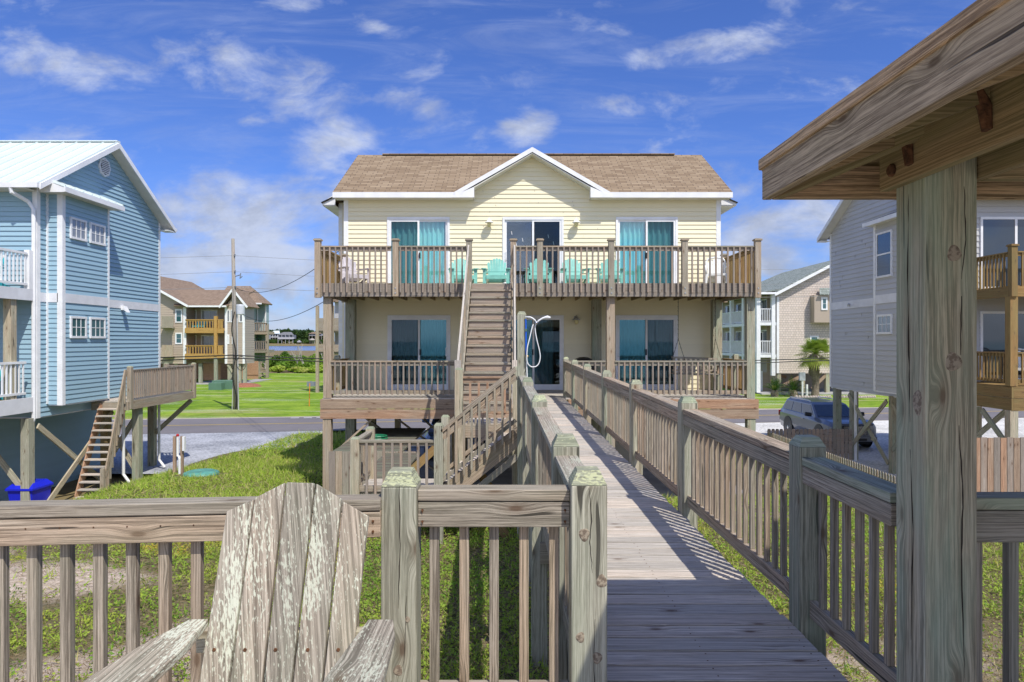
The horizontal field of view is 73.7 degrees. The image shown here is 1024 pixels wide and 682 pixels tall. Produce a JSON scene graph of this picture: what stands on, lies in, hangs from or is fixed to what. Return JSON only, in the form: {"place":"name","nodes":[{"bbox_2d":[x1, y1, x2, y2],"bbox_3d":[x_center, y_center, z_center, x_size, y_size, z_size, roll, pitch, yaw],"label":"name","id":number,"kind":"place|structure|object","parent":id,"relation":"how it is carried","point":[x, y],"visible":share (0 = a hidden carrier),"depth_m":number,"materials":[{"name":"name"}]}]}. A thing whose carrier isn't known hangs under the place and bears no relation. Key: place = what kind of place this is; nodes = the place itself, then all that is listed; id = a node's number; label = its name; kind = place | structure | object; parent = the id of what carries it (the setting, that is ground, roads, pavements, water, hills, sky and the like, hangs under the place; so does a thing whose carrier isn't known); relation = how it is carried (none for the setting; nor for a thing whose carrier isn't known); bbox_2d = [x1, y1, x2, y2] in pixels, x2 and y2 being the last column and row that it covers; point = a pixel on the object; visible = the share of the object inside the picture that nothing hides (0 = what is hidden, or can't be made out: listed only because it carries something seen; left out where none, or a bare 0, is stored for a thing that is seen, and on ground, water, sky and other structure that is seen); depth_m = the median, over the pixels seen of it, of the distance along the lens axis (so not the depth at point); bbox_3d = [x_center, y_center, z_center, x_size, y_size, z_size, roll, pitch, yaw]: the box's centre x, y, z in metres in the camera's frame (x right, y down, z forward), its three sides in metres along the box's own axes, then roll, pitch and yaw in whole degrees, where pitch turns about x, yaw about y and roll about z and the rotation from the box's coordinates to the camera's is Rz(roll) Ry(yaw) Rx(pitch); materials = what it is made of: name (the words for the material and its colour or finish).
{"place":"outdoors","nodes":[
{"label":"outdoors","id":0,"kind":"place"},
{"bbox_2d":[87,431,322,473],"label":"gravel lot","id":1,"kind":"structure","parent":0,"point":[201,446],"depth_m":28.72,"materials":[{"name":"white gravel"}]},
{"bbox_2d":[269,346,315,350],"bbox_3d":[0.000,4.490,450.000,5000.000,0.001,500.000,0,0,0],"label":"water","id":2,"kind":"structure","parent":0,"point":[292,348],"depth_m":408.72,"materials":[{"name":"blue liquid"}]},
{"bbox_2d":[258,351,338,372],"bbox_3d":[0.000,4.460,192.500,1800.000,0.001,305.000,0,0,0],"label":"marsh","id":3,"kind":"structure","parent":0,"point":[304,353],"depth_m":225.54,"materials":[{"name":"green plant"}]},
{"bbox_2d":[269,365,285,372],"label":"marsh shrub","id":4,"kind":"object","parent":3,"relation":"on","point":[278,368],"visible":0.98,"depth_m":93.87,"materials":[{"name":"green plant"}]},
{"bbox_2d":[271,351,293,364],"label":"marsh shrub","id":5,"kind":"object","parent":3,"relation":"on","point":[282,354],"visible":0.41,"depth_m":103.53,"materials":[{"name":"green plant"}]},
{"bbox_2d":[274,359,301,371],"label":"marsh shrub","id":6,"kind":"object","parent":3,"relation":"on","point":[288,364],"visible":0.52,"depth_m":97.18,"materials":[{"name":"green plant"}]},
{"bbox_2d":[292,359,322,366],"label":"marsh shrub","id":7,"kind":"object","parent":3,"relation":"on","point":[307,364],"visible":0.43,"depth_m":95.89,"materials":[{"name":"green plant"}]},
{"bbox_2d":[309,353,322,360],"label":"marsh shrub","id":8,"kind":"object","parent":3,"relation":"on","point":[314,355],"visible":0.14,"depth_m":99.51,"materials":[{"name":"green plant"}]},
{"bbox_2d":[269,341,334,345],"bbox_3d":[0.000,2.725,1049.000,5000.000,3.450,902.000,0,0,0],"label":"shore","id":9,"kind":"structure","parent":0,"point":[287,344],"depth_m":623.56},
{"bbox_2d":[270,331,279,338],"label":"house","id":10,"kind":"structure","parent":9,"relation":"on","point":[275,334],"depth_m":662.00,"materials":[{"name":"white"}]},
{"bbox_2d":[278,332,295,343],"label":"house","id":11,"kind":"structure","parent":9,"relation":"on","point":[286,335],"depth_m":639.90,"materials":[{"name":"grey"}]},
{"bbox_2d":[269,328,322,343],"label":"distant trees","id":12,"kind":"object","parent":9,"relation":"on","point":[303,336],"visible":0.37,"depth_m":672.35,"materials":[{"name":"green plant"}]},
{"bbox_2d":[0,0,975,340],"label":"sky","id":13,"kind":"structure","parent":0,"point":[240,118],"materials":[{"name":"blue"}]},
{"bbox_2d":[112,373,888,418],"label":"lawn","id":14,"kind":"structure","parent":0,"point":[282,395],"depth_m":49.59,"materials":[{"name":"green plant"}]},
{"bbox_2d":[160,276,271,383],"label":"tan house","id":15,"kind":"structure","parent":14,"relation":"on","point":[184,308],"depth_m":70.14,"materials":[{"name":"beige wood"}]},
{"bbox_2d":[175,309,181,322],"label":"window","id":16,"kind":"structure","parent":15,"relation":"in","point":[178,312],"depth_m":69.97,"materials":[{"name":"white"}]},
{"bbox_2d":[175,333,181,343],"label":"window","id":17,"kind":"structure","parent":15,"relation":"in","point":[178,336],"depth_m":69.97,"materials":[{"name":"white"}]},
{"bbox_2d":[201,335,213,344],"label":"sliding door","id":18,"kind":"structure","parent":15,"relation":"in","point":[205,339],"depth_m":71.96,"materials":[{"name":"grey glass"}]},
{"bbox_2d":[201,310,217,318],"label":"sliding door","id":19,"kind":"structure","parent":15,"relation":"in","point":[205,314],"depth_m":71.96,"materials":[{"name":"grey glass"}]},
{"bbox_2d":[208,380,232,389],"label":"utility box","id":20,"kind":"object","parent":14,"relation":"on","point":[219,384],"visible":0.74,"depth_m":61.69,"materials":[{"name":"green metal"}]},
{"bbox_2d":[231,238,245,409],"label":"utility pole","id":21,"kind":"object","parent":14,"relation":"on","point":[238,309],"visible":0.97,"depth_m":43.78,"materials":[{"name":"brown wood"}]},
{"bbox_2d":[160,358,233,360],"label":"cable","id":22,"kind":"object","parent":21,"relation":"attached to","point":[196,359],"visible":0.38,"depth_m":43.42,"materials":[{"name":"rubber"}]},
{"bbox_2d":[160,355,233,357],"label":"cable","id":23,"kind":"object","parent":21,"relation":"attached to","point":[196,356],"visible":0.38,"depth_m":43.41,"materials":[{"name":"rubber"}]},
{"bbox_2d":[236,287,816,296],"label":"overhead wire","id":24,"kind":"object","parent":21,"relation":"attached to","point":[310,290],"visible":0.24,"depth_m":44.41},
{"bbox_2d":[246,272,816,284],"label":"overhead wire","id":25,"kind":"object","parent":21,"relation":"attached to","point":[761,284],"visible":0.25,"depth_m":48.87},
{"bbox_2d":[234,358,829,362],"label":"cable","id":26,"kind":"object","parent":21,"relation":"attached to","point":[322,361],"visible":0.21,"depth_m":44.42,"materials":[{"name":"metal"}]},
{"bbox_2d":[234,355,829,360],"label":"cable","id":27,"kind":"object","parent":21,"relation":"attached to","point":[322,358],"visible":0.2,"depth_m":44.39,"materials":[{"name":"rubber"}]},
{"bbox_2d":[236,255,829,269],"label":"overhead wire","id":28,"kind":"object","parent":21,"relation":"attached to","point":[764,269],"visible":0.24,"depth_m":48.90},
{"bbox_2d":[225,286,273,377],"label":"sage house","id":29,"kind":"structure","parent":14,"relation":"on","point":[262,332],"depth_m":83.62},
{"bbox_2d":[239,383,260,387],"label":"mulch bed","id":30,"kind":"object","parent":14,"relation":"on","point":[241,385],"visible":0.71,"depth_m":65.21,"materials":[{"name":"red soil"}]},
{"bbox_2d":[247,372,268,378],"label":"picnic table","id":31,"kind":"object","parent":14,"relation":"on","point":[261,375],"visible":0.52,"depth_m":79.60,"materials":[{"name":"brown wood"}]},
{"bbox_2d":[286,366,308,372],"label":"marsh shrub","id":32,"kind":"object","parent":14,"relation":"on","point":[298,369],"visible":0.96,"depth_m":93.44,"materials":[{"name":"green plant"}]},
{"bbox_2d":[305,364,322,372],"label":"marsh shrub","id":33,"kind":"object","parent":14,"relation":"on","point":[312,368],"visible":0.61,"depth_m":93.53,"materials":[{"name":"green plant"}]},
{"bbox_2d":[316,299,338,391],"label":"distant porch","id":34,"kind":"object","parent":14,"relation":"on","point":[319,329],"visible":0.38,"depth_m":58.30,"materials":[{"name":"grey wood"}]},
{"bbox_2d":[763,376,789,396],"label":"sago palm","id":35,"kind":"object","parent":14,"relation":"on","point":[774,387],"visible":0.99,"depth_m":53.84,"materials":[{"name":"green plant"}]},
{"bbox_2d":[782,376,809,396],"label":"sago palm","id":36,"kind":"object","parent":14,"relation":"on","point":[793,392],"visible":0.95,"depth_m":53.83,"materials":[{"name":"green plant"}]},
{"bbox_2d":[722,261,874,394],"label":"shingled house","id":37,"kind":"structure","parent":14,"relation":"on","point":[788,319],"depth_m":57.00,"materials":[{"name":"beige"}]},
{"bbox_2d":[725,331,729,340],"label":"door","id":38,"kind":"structure","parent":37,"relation":"in","point":[727,334],"depth_m":69.98,"materials":[{"name":"grey"}]},
{"bbox_2d":[736,303,741,323],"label":"door","id":39,"kind":"structure","parent":37,"relation":"in","point":[738,306],"depth_m":66.32,"materials":[{"name":"grey glass"}]},
{"bbox_2d":[736,331,741,340],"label":"door","id":40,"kind":"structure","parent":37,"relation":"in","point":[738,333],"depth_m":66.44,"materials":[{"name":"grey"}]},
{"bbox_2d":[761,299,766,321],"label":"door","id":41,"kind":"structure","parent":37,"relation":"in","point":[764,306],"depth_m":59.76,"materials":[{"name":"grey"}]},
{"bbox_2d":[761,330,766,352],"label":"door","id":42,"kind":"structure","parent":37,"relation":"in","point":[764,331],"depth_m":59.73,"materials":[{"name":"grey"}]},
{"bbox_2d":[821,297,827,309],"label":"window","id":43,"kind":"structure","parent":37,"relation":"in","point":[824,300],"depth_m":56.15,"materials":[{"name":"white"}]},
{"bbox_2d":[799,372,807,395],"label":"meter stand","id":44,"kind":"object","parent":14,"relation":"on","point":[801,376],"visible":0.78,"depth_m":53.42,"materials":[{"name":"plastic"}]},
{"bbox_2d":[793,337,829,395],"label":"palm tree","id":45,"kind":"object","parent":14,"relation":"on","point":[815,347],"visible":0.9,"depth_m":53.70,"materials":[{"name":"green plant"}]},
{"bbox_2d":[795,395,830,397],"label":"stone edging","id":46,"kind":"object","parent":14,"relation":"on","point":[828,396],"visible":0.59,"depth_m":52.79,"materials":[{"name":"white stone"}]},
{"bbox_2d":[842,395,875,397],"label":"stone edging","id":47,"kind":"object","parent":14,"relation":"on","point":[867,396],"visible":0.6,"depth_m":52.81,"materials":[{"name":"white stone"}]},
{"bbox_2d":[112,407,888,419],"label":"road verge","id":48,"kind":"structure","parent":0,"point":[319,416],"depth_m":39.19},
{"bbox_2d":[10,430,1023,681],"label":"ground","id":49,"kind":"structure","parent":0,"point":[144,558],"depth_m":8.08,"materials":[{"name":"green plant"}]},
{"bbox_2d":[0,140,195,500],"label":"blue house","id":50,"kind":"structure","parent":49,"relation":"on","point":[84,224],"depth_m":19.75,"materials":[{"name":"blue wood"}]},
{"bbox_2d":[69,216,87,241],"bbox_3d":[-12.157,-3.130,19.145,0.065,0.600,0.710,0,0,0],"label":"window","id":51,"kind":"structure","parent":50,"relation":"in","point":[78,227],"depth_m":19.11,"materials":[{"name":"grey plastic"}]},
{"bbox_2d":[69,316,87,337],"bbox_3d":[-12.157,-0.385,19.145,0.065,0.610,0.710,0,0,0],"label":"window","id":52,"kind":"structure","parent":50,"relation":"in","point":[78,324],"depth_m":19.11,"materials":[{"name":"white"}]},
{"bbox_2d":[89,222,105,245],"bbox_3d":[-12.157,-3.130,20.030,0.065,0.600,0.740,0,0,0],"label":"window","id":53,"kind":"structure","parent":50,"relation":"in","point":[97,232],"depth_m":20.02,"materials":[{"name":"grey"}]},
{"bbox_2d":[89,317,105,337],"bbox_3d":[-12.157,-0.385,20.030,0.065,0.610,0.740,0,0,0],"label":"window","id":54,"kind":"structure","parent":50,"relation":"in","point":[97,326],"depth_m":20.02,"materials":[{"name":"white"}]},
{"bbox_2d":[173,434,185,473],"bbox_3d":[-9.370,3.378,19.186,0.352,1.533,0.202,0,0,0],"label":"water riser","id":55,"kind":"object","parent":49,"relation":"on","point":[176,452],"visible":0.84,"depth_m":19.21,"materials":[{"name":"white plastic"}]},
{"bbox_2d":[182,468,218,476],"bbox_3d":[-8.652,3.741,19.000,0.940,0.290,0.940,0,0,0],"label":"septic lid","id":56,"kind":"object","parent":49,"relation":"on","point":[203,471],"visible":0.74,"depth_m":18.85,"materials":[{"name":"teal plastic"}]},
{"bbox_2d":[329,428,425,494],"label":"platform","id":57,"kind":"structure","parent":49,"relation":"on","point":[342,452],"depth_m":14.83,"materials":[{"name":"brown wood"}]},
{"bbox_2d":[375,434,387,439],"bbox_3d":[-3.300,2.346,16.500,0.616,0.137,0.498,0,0,0],"label":"garden hose","id":58,"kind":"object","parent":57,"relation":"on","point":[381,436],"visible":0.46,"depth_m":16.41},
{"bbox_2d":[350,366,516,543],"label":"staircase","id":59,"kind":"structure","parent":49,"relation":"on","point":[496,430],"depth_m":10.88,"materials":[{"name":"brown wood"}]},
{"bbox_2d":[422,419,485,458],"bbox_3d":[-2.150,3.428,27.054,2.595,1.995,5.712,0,0,0],"label":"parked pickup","id":60,"kind":"object","parent":49,"relation":"on","point":[429,434],"visible":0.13,"depth_m":24.45,"materials":[{"name":"blue metal"}]},
{"bbox_2d":[10,512,1023,681],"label":"weed clumps","id":61,"kind":"object","parent":49,"relation":"on","point":[444,673],"visible":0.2,"depth_m":7.05,"materials":[{"name":"green plant"}]},
{"bbox_2d":[517,311,525,537],"bbox_3d":[0.155,1.515,10.900,0.145,3.970,0.145,0,0,0],"label":"shower post","id":62,"kind":"object","parent":49,"relation":"on","point":[521,357],"visible":0.59,"depth_m":10.83,"materials":[{"name":"brown wood"}]},
{"bbox_2d":[525,315,550,376],"bbox_3d":[0.410,0.111,10.831,0.405,1.029,0.138,0,0,0],"label":"outdoor shower","id":63,"kind":"object","parent":62,"relation":"attached to","point":[536,322],"visible":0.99,"depth_m":10.79,"materials":[{"name":"plastic"}]},
{"bbox_2d":[313,147,762,492],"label":"yellow house","id":64,"kind":"structure","parent":49,"relation":"on","point":[417,327],"depth_m":19.88,"materials":[{"name":"beige wood"}]},
{"bbox_2d":[235,269,313,292],"bbox_3d":[-11.520,-2.917,32.450,0.022,1.134,25.762,0,0,-29],"label":"service drop","id":65,"kind":"object","parent":64,"relation":"attached to","point":[277,288],"visible":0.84,"depth_m":30.65,"materials":[{"name":"metal"}]},
{"bbox_2d":[337,257,371,282],"bbox_3d":[-4.405,-1.882,18.820,0.820,0.957,0.898,0,0,-38],"label":"adirondack chair","id":66,"kind":"object","parent":64,"relation":"on","point":[349,271],"visible":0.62,"depth_m":18.89,"materials":[{"name":"white plastic"}]},
{"bbox_2d":[387,217,449,282],"bbox_3d":[-2.725,-2.485,19.953,1.820,2.250,0.245,0,0,0],"label":"sliding door","id":67,"kind":"structure","parent":64,"relation":"in","point":[411,231],"depth_m":20.00,"materials":[{"name":"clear glass"}]},
{"bbox_2d":[387,315,449,389],"bbox_3d":[-2.710,0.350,20.314,1.830,2.200,0.972,0,0,0],"label":"sliding door","id":68,"kind":"structure","parent":64,"relation":"in","point":[409,337],"depth_m":20.09,"materials":[{"name":"blue glass"}]},
{"bbox_2d":[448,258,478,282],"bbox_3d":[-1.393,-1.882,19.087,0.820,0.957,0.898,0,0,-12],"label":"adirondack chair","id":69,"kind":"object","parent":64,"relation":"on","point":[474,278],"visible":0.55,"depth_m":19.15,"materials":[{"name":"teal plastic"}]},
{"bbox_2d":[481,258,510,282],"bbox_3d":[-0.434,-1.882,19.089,0.820,0.957,0.898,0,0,0],"label":"adirondack chair","id":70,"kind":"object","parent":64,"relation":"on","point":[496,273],"visible":0.91,"depth_m":19.33,"materials":[{"name":"teal plastic"}]},
{"bbox_2d":[503,217,563,282],"bbox_3d":[0.615,-2.485,20.314,1.780,2.250,0.972,0,0,0],"label":"sliding door","id":71,"kind":"structure","parent":64,"relation":"in","point":[529,229],"depth_m":20.80,"materials":[{"name":"clear glass"}]},
{"bbox_2d":[503,315,563,389],"bbox_3d":[0.625,0.350,20.314,1.760,2.200,0.972,0,0,0],"label":"sliding door","id":72,"kind":"structure","parent":64,"relation":"in","point":[548,375],"depth_m":20.16,"materials":[{"name":"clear glass"}]},
{"bbox_2d":[524,259,553,282],"bbox_3d":[0.752,-1.882,19.089,0.820,0.957,0.898,0,0,3],"label":"adirondack chair","id":73,"kind":"object","parent":64,"relation":"on","point":[529,278],"visible":0.65,"depth_m":19.05,"materials":[{"name":"teal plastic"}]},
{"bbox_2d":[560,258,590,282],"bbox_3d":[1.726,-1.882,19.088,0.820,0.957,0.898,0,0,-6],"label":"adirondack chair","id":74,"kind":"object","parent":64,"relation":"on","point":[572,272],"visible":0.62,"depth_m":19.27,"materials":[{"name":"teal plastic"}]},
{"bbox_2d":[574,357,593,369],"bbox_3d":[1.980,0.931,18.900,0.720,0.982,0.720,0,0,0],"label":"kettle grill","id":75,"kind":"object","parent":64,"relation":"on","point":[584,359],"visible":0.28,"depth_m":18.70,"materials":[{"name":"black metal"}]},
{"bbox_2d":[595,259,625,282],"bbox_3d":[2.749,-1.882,19.088,0.820,0.957,0.898,0,0,8],"label":"adirondack chair","id":76,"kind":"object","parent":64,"relation":"on","point":[615,273],"visible":0.56,"depth_m":19.18,"materials":[{"name":"teal plastic"}]},
{"bbox_2d":[615,315,677,389],"bbox_3d":[3.920,0.350,20.314,1.810,2.200,0.972,0,0,0],"label":"sliding door","id":77,"kind":"structure","parent":64,"relation":"in","point":[638,337],"depth_m":20.09,"materials":[{"name":"blue glass"}]},
{"bbox_2d":[616,217,677,282],"bbox_3d":[3.925,-2.485,20.314,1.800,2.250,0.972,0,0,0],"label":"sliding door","id":78,"kind":"structure","parent":64,"relation":"in","point":[630,231],"depth_m":20.01,"materials":[{"name":"teal glass"}]},
{"bbox_2d":[671,298,724,374],"bbox_3d":[4.984,-0.124,18.600,1.500,2.067,0.970,0,0,0],"label":"porch swing","id":79,"kind":"object","parent":64,"relation":"hanging from","point":[673,357],"visible":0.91,"depth_m":18.83,"materials":[{"name":"wood"}]},
{"bbox_2d":[705,257,726,282],"bbox_3d":[5.664,-1.904,18.944,0.668,0.962,0.699,0,0,14],"label":"patio chair","id":80,"kind":"object","parent":64,"relation":"on","point":[713,271],"visible":0.68,"depth_m":19.14,"materials":[{"name":"white plastic"}]},
{"bbox_2d":[529,398,847,681],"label":"boardwalk","id":81,"kind":"structure","parent":49,"relation":"on","point":[687,601],"depth_m":3.90,"materials":[{"name":"grey wood"}]},
{"bbox_2d":[519,375,606,681],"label":"walkway railing","id":82,"kind":"object","parent":81,"relation":"attached to","point":[550,452],"visible":0.86,"depth_m":2.78,"materials":[{"name":"brown wood"}]},
{"bbox_2d":[418,485,569,681],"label":"deck railing","id":83,"kind":"object","parent":82,"relation":"attached to","point":[493,508],"visible":1,"depth_m":2.75,"materials":[{"name":"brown wood"}]},
{"bbox_2d":[563,357,895,681],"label":"walkway railing","id":84,"kind":"object","parent":81,"relation":"attached to","point":[689,454],"visible":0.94,"depth_m":3.97,"materials":[{"name":"brown wood"}]},
{"bbox_2d":[767,429,851,460],"bbox_3d":[10.850,3.825,24.880,3.100,1.250,0.060,0,0,0],"label":"board fence","id":85,"kind":"object","parent":49,"relation":"on","point":[835,441],"visible":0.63,"depth_m":24.85,"materials":[{"name":"brown wood"}]},
{"bbox_2d":[767,431,895,483],"bbox_3d":[9.270,3.872,19.650,0.060,1.224,10.300,0,0,0],"label":"picket fence","id":86,"kind":"object","parent":49,"relation":"on","point":[874,472],"visible":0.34,"depth_m":18.53,"materials":[{"name":"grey wood"}]},
{"bbox_2d":[758,0,1023,681],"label":"pavilion","id":87,"kind":"structure","parent":49,"relation":"on","point":[927,133],"depth_m":2.43,"materials":[{"name":"brown wood"}]},
{"bbox_2d":[977,492,1023,681],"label":"deck railing","id":88,"kind":"object","parent":87,"relation":"attached to","point":[1000,516],"visible":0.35,"depth_m":2.61,"materials":[{"name":"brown wood"}]},
{"bbox_2d":[817,200,1023,473],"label":"grey house","id":89,"kind":"structure","parent":49,"relation":"on","point":[860,235],"depth_m":21.97,"materials":[{"name":"grey wood"}]},
{"bbox_2d":[875,229,892,278],"bbox_3d":[11.968,-2.785,21.960,0.065,1.470,0.920,0,0,0],"label":"window","id":90,"kind":"structure","parent":89,"relation":"in","point":[884,242],"depth_m":21.93,"materials":[{"name":"grey"}]},
{"bbox_2d":[876,314,892,333],"bbox_3d":[11.968,-0.540,21.940,0.065,0.640,0.880,0,0,0],"label":"window","id":91,"kind":"structure","parent":89,"relation":"in","point":[884,325],"depth_m":21.93,"materials":[{"name":"grey glass"}]},
{"bbox_2d":[980,217,1023,287],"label":"sliding door","id":92,"kind":"structure","parent":89,"relation":"in","point":[996,233],"depth_m":19.26,"materials":[{"name":"grey"}]},
{"bbox_2d":[980,311,1023,378],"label":"sliding door","id":93,"kind":"structure","parent":89,"relation":"in","point":[992,323],"depth_m":19.26,"materials":[{"name":"grey"}]},
{"bbox_2d":[1018,348,1023,369],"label":"patio chair","id":94,"kind":"object","parent":89,"relation":"on","point":[1019,363],"visible":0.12,"depth_m":18.52,"materials":[{"name":"white plastic"}]},
{"bbox_2d":[977,437,1023,491],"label":"privacy fence","id":95,"kind":"object","parent":49,"relation":"on","point":[1000,464],"visible":0.31,"depth_m":15.50,"materials":[{"name":"brown wood"}]},
{"bbox_2d":[50,417,1023,499],"bbox_3d":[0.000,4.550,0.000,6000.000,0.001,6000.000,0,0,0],"label":"terrain","id":96,"kind":"structure","parent":0,"point":[67,491],"depth_m":21.50,"materials":[{"name":"grey concrete"}]},
{"bbox_2d":[405,448,676,497],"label":"concrete floor","id":97,"kind":"structure","parent":0,"point":[504,477],"depth_m":21.86,"materials":[{"name":"grey concrete"}]},
{"bbox_2d":[112,407,1023,433],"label":"road","id":98,"kind":"structure","parent":0,"point":[248,425],"depth_m":36.31,"materials":[{"name":"grey asphalt"}]},
{"bbox_2d":[125,411,993,426],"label":"road marking","id":99,"kind":"object","parent":98,"relation":"on","point":[382,421],"depth_m":36.27,"materials":[{"name":"paint"}]},
{"bbox_2d":[287,418,984,446],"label":"roadside gravel","id":100,"kind":"structure","parent":0,"point":[423,435],"depth_m":32.13,"materials":[{"name":"grey gravel"}]},
{"bbox_2d":[735,418,1023,481],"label":"gravel drive","id":101,"kind":"structure","parent":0,"point":[870,456],"depth_m":31.10,"materials":[{"name":"white gravel"}]},
{"bbox_2d":[779,396,876,446],"bbox_3d":[13.750,3.507,30.004,2.545,1.836,5.412,0,0,0],"label":"parked suv","id":102,"kind":"object","parent":101,"relation":"on","point":[803,413],"visible":0.46,"depth_m":29.51,"materials":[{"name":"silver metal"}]},
{"bbox_3d":[0.300,2.400,-0.250,9.000,1.800,5.900,0,0,0],"label":"viewing deck","id":103,"kind":"object","parent":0,"visible":0},
{"bbox_2d":[0,467,420,681],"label":"deck railing","id":104,"kind":"object","parent":103,"relation":"attached to","point":[100,525],"visible":0.74,"depth_m":2.61,"materials":[{"name":"brown wood"}]},
{"bbox_2d":[84,482,394,681],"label":"adirondack chair","id":105,"kind":"object","parent":103,"relation":"on","point":[244,632],"visible":1,"depth_m":2.28,"materials":[{"name":"brown wood"}]},
{"label":"concrete pad","id":106,"kind":"structure","parent":0,"visible":0},
{"bbox_2d":[5,479,53,500],"bbox_3d":[-12.850,4.260,18.190,0.720,1.060,0.820,0,0,0],"label":"recycling bin","id":107,"kind":"object","parent":106,"relation":"on","point":[39,489],"visible":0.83,"depth_m":17.97,"materials":[{"name":"blue plastic"}]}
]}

